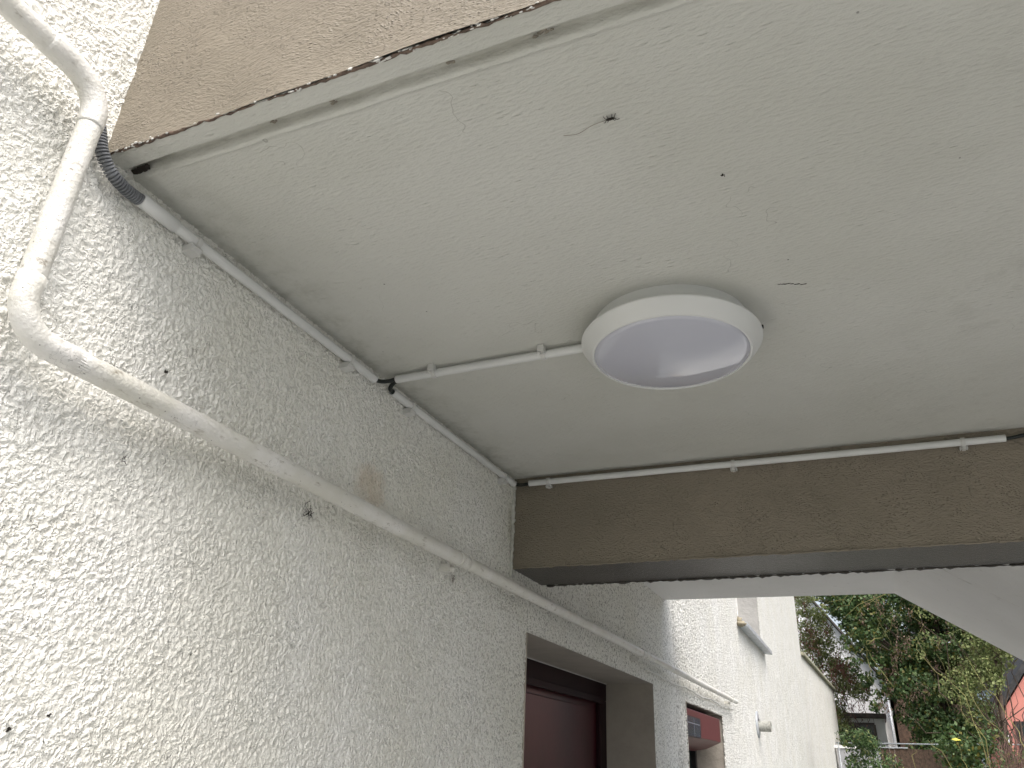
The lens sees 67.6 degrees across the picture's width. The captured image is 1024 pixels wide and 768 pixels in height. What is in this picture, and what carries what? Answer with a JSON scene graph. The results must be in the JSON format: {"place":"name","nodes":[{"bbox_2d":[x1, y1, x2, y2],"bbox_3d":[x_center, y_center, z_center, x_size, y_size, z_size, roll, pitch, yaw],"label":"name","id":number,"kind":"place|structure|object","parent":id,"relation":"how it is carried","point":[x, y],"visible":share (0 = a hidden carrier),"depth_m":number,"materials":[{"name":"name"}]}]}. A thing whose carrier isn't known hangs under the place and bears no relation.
{"place":"outdoors","nodes":[
{"label":"outdoors","id":0,"kind":"place"},
{"bbox_2d":[796,598,896,762],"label":"gabled house","id":1,"kind":"structure","parent":0,"point":[883,731],"depth_m":22.02,"materials":[{"name":"white paint"}]},
{"bbox_2d":[838,722,877,745],"bbox_3d":[8.926,9.290,20.252,1.370,0.600,0.040,-9,-28,22],"label":"window","id":2,"kind":"structure","parent":1,"relation":"in","point":[874,732],"depth_m":20.15,"materials":[{"name":"black glass"}]},
{"bbox_2d":[815,595,949,736],"label":"sky","id":3,"kind":"structure","parent":0,"point":[817,602],"materials":[{"name":"white"}]},
{"bbox_2d":[883,632,934,759],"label":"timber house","id":4,"kind":"structure","parent":0,"point":[904,734],"depth_m":23.66,"materials":[{"name":"wood"}]},
{"bbox_2d":[985,657,1023,767],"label":"pink house","id":5,"kind":"structure","parent":0,"point":[1018,672],"depth_m":19.21,"materials":[{"name":"paint"}]},
{"bbox_2d":[1014,721,1023,749],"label":"window","id":6,"kind":"structure","parent":5,"relation":"in","point":[1022,723],"depth_m":18.88,"materials":[{"name":"grey glass"}]},
{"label":"path","id":7,"kind":"structure","parent":0,"visible":0},
{"bbox_2d":[643,564,1023,660],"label":"concrete stair","id":8,"kind":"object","parent":7,"relation":"on","point":[984,613],"visible":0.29,"depth_m":3.60,"materials":[{"name":"grey paint"}]},
{"label":"ground","id":9,"kind":"structure","parent":0,"visible":0},
{"bbox_2d":[0,0,813,767],"bbox_3d":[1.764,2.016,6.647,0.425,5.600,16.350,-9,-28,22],"label":"house","id":10,"kind":"structure","parent":9,"relation":"on","point":[172,596],"depth_m":1.40,"materials":[{"name":"white paint"}]},
{"bbox_2d":[95,125,144,204],"bbox_3d":[-0.631,-0.362,1.222,0.028,0.102,0.136,-9,-28,22],"label":"corrugated hose","id":11,"kind":"object","parent":10,"relation":"attached to","point":[122,185],"visible":0.73,"depth_m":1.20,"materials":[{"name":"grey plastic"}]},
{"bbox_2d":[136,193,377,382],"bbox_3d":[-0.472,-0.152,1.547,0.028,0.043,0.710,-9,-28,22],"label":"conduit","id":12,"kind":"object","parent":10,"relation":"attached to","point":[196,246],"visible":0.99,"depth_m":1.44,"materials":[{"name":"white plastic"}]},
{"bbox_2d":[303,501,313,517],"bbox_3d":[-0.413,0.257,1.555,0.003,0.038,0.039,-9,-28,22],"label":"cobweb tuft","id":13,"kind":"object","parent":10,"relation":"attached to","point":[309,511],"visible":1,"depth_m":1.55,"materials":[{"name":"grey"}]},
{"bbox_2d":[0,0,738,704],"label":"drain pipe","id":14,"kind":"object","parent":10,"relation":"attached to","point":[34,334],"visible":1,"depth_m":1.13,"materials":[{"name":"paint"}]},
{"bbox_2d":[377,377,394,383],"bbox_3d":[-0.299,-0.014,1.854,0.114,0.030,0.044,13,-28,-19],"label":"cable","id":15,"kind":"object","parent":10,"relation":"attached to","point":[385,381],"visible":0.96,"depth_m":1.86,"materials":[{"name":"black plastic"}]},
{"bbox_2d":[388,381,397,393],"bbox_3d":[-0.281,0.007,1.894,0.048,0.023,0.111,13,-28,-19],"label":"cable","id":16,"kind":"object","parent":10,"relation":"attached to","point":[390,388],"visible":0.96,"depth_m":1.89,"materials":[{"name":"black plastic"}]},
{"bbox_2d":[389,388,516,486],"bbox_3d":[-0.148,0.182,2.224,0.028,0.048,0.773,-9,-28,22],"label":"conduit","id":17,"kind":"object","parent":10,"relation":"attached to","point":[412,408],"visible":0.98,"depth_m":2.14,"materials":[{"name":"white plastic"}]},
{"bbox_2d":[523,657,606,767],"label":"door","id":18,"kind":"structure","parent":10,"relation":"in","point":[565,711],"depth_m":3.36,"materials":[{"name":"red paint"}]},
{"bbox_2d":[108,0,1023,478],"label":"canopy","id":19,"kind":"object","parent":10,"relation":"attached to","point":[410,202],"visible":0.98,"depth_m":1.26,"materials":[{"name":"paint"}]},
{"bbox_2d":[131,163,149,174],"bbox_3d":[-0.610,-0.355,1.260,0.048,0.013,0.016,-17,-32,34],"label":"dirt clump","id":20,"kind":"object","parent":19,"relation":"attached to","point":[141,169],"visible":1,"depth_m":1.26,"materials":[{"name":"black soil"}]},
{"bbox_2d":[395,344,582,382],"bbox_3d":[-0.032,-0.054,1.768,0.554,0.027,0.038,-9,-28,22],"label":"conduit","id":21,"kind":"object","parent":19,"relation":"attached to","point":[433,371],"visible":0.91,"depth_m":1.77,"materials":[{"name":"white plastic"}]},
{"bbox_2d":[532,28,553,37],"bbox_3d":[0.039,-0.457,0.992,0.032,0.003,0.010,-13,-30,28],"label":"dirt smudge","id":22,"kind":"object","parent":19,"relation":"attached to","point":[541,32],"visible":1,"depth_m":0.99,"materials":[{"name":"soil"}]},
{"bbox_2d":[603,113,617,122],"bbox_3d":[0.142,-0.383,1.104,0.024,0.005,0.013,-9,-28,22],"label":"dead spider","id":23,"kind":"object","parent":19,"relation":"attached to","point":[610,119],"visible":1,"depth_m":1.10},
{"bbox_2d":[581,284,763,389],"bbox_3d":[0.334,-0.085,1.604,0.375,0.093,0.372,-9,-28,22],"label":"ceiling light","id":24,"kind":"object","parent":19,"relation":"attached to","point":[671,336],"visible":1,"depth_m":1.52,"materials":[{"name":"white plastic"}]},
{"bbox_2d":[644,669,733,710],"bbox_3d":[1.190,1.977,4.864,0.015,0.024,2.750,-9,-28,22],"label":"cable","id":25,"kind":"object","parent":10,"relation":"attached to","point":[686,688],"visible":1,"depth_m":4.51,"materials":[{"name":"white paint"}]},
{"bbox_2d":[689,750,697,767],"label":"window","id":26,"kind":"structure","parent":10,"relation":"in","point":[692,754],"depth_m":5.49,"materials":[{"name":"black metal"}]},
{"bbox_2d":[687,708,720,750],"bbox_3d":[1.155,2.562,4.844,0.200,0.878,1.187,-9,-28,22],"label":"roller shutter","id":27,"kind":"object","parent":10,"relation":"attached to","point":[703,731],"visible":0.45,"depth_m":4.98,"materials":[{"name":"red metal"}]},
{"bbox_2d":[755,711,771,737],"bbox_3d":[2.376,3.209,7.201,0.124,0.236,0.236,-9,-28,22],"label":"flue pipe","id":28,"kind":"object","parent":10,"relation":"attached to","point":[763,726],"visible":1,"depth_m":7.16,"materials":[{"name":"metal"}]},
{"bbox_2d":[513,428,1023,586],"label":"beam","id":29,"kind":"structure","parent":10,"relation":"attached to","point":[950,508],"depth_m":2.22,"materials":[{"name":"brown paint"}]},
{"bbox_2d":[528,435,1005,488],"bbox_3d":[0.687,0.243,2.293,1.370,0.038,0.031,-9,-28,22],"label":"conduit","id":30,"kind":"object","parent":29,"relation":"attached to","point":[962,443],"visible":1,"depth_m":2.25,"materials":[{"name":"white plastic"}]},
{"bbox_2d":[1006,433,1023,439],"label":"cable","id":31,"kind":"object","parent":30,"relation":"attached to","point":[1014,436],"visible":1,"depth_m":2.03,"materials":[{"name":"plastic"}]},
{"bbox_2d":[800,652,840,767],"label":"garden wall","id":32,"kind":"structure","parent":9,"relation":"on","point":[820,689],"depth_m":15.12,"materials":[{"name":"white paint"}]},
{"bbox_2d":[794,596,890,763],"bbox_3d":[8.491,8.159,19.625,2.251,6.014,1.482,-9,-28,22],"label":"seeding shrub","id":33,"kind":"object","parent":9,"relation":"on","point":[844,676],"visible":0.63,"depth_m":20.03,"materials":[{"name":"green plant"}]},
{"bbox_2d":[834,745,881,767],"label":"garden gate wall","id":34,"kind":"structure","parent":9,"relation":"on","point":[842,751],"depth_m":16.76,"materials":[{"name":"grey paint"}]},
{"bbox_2d":[836,726,903,767],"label":"laurel bush","id":35,"kind":"object","parent":9,"relation":"on","point":[865,740],"visible":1,"depth_m":11.94,"materials":[{"name":"green plant"}]},
{"bbox_2d":[815,596,949,746],"bbox_3d":[15.049,11.540,27.230,8.148,7.811,3.993,-9,-28,22],"label":"background tree","id":36,"kind":"object","parent":9,"relation":"on","point":[823,606],"visible":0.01,"depth_m":28.78,"materials":[{"name":"green plant"}]},
{"bbox_2d":[814,593,1000,767],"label":"ivy tree","id":37,"kind":"object","parent":9,"relation":"on","point":[922,702],"visible":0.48,"depth_m":18.34,"materials":[{"name":"green plant"}]},
{"bbox_2d":[880,746,958,767],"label":"timber fence","id":38,"kind":"object","parent":9,"relation":"on","point":[924,758],"visible":0.64,"depth_m":16.26,"materials":[{"name":"wood"}]},
{"bbox_2d":[836,742,1018,767],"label":"handrail","id":39,"kind":"object","parent":9,"relation":"on","point":[887,743],"visible":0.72,"depth_m":16.30,"materials":[{"name":"grey metal"}]},
{"bbox_2d":[897,607,1023,766],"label":"hazel tree","id":40,"kind":"object","parent":9,"relation":"on","point":[989,674],"visible":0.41,"depth_m":15.58,"materials":[{"name":"green plant"}]},
{"bbox_2d":[909,648,1023,767],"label":"bramble","id":41,"kind":"object","parent":9,"relation":"on","point":[955,739],"visible":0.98,"depth_m":8.51,"materials":[{"name":"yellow plant"}]},
{"bbox_2d":[931,721,1023,767],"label":"hedge","id":42,"kind":"object","parent":9,"relation":"on","point":[968,751],"visible":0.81,"depth_m":11.81,"materials":[{"name":"green plant"}]},
{"bbox_2d":[976,654,1014,766],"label":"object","id":43,"kind":"structure","parent":9,"relation":"on","point":[1005,665],"depth_m":23.90,"materials":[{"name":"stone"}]},
{"bbox_2d":[981,718,1023,767],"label":"bare shrub","id":44,"kind":"object","parent":9,"relation":"on","point":[1013,758],"visible":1,"depth_m":7.83,"materials":[{"name":"brown plant"}]}
]}

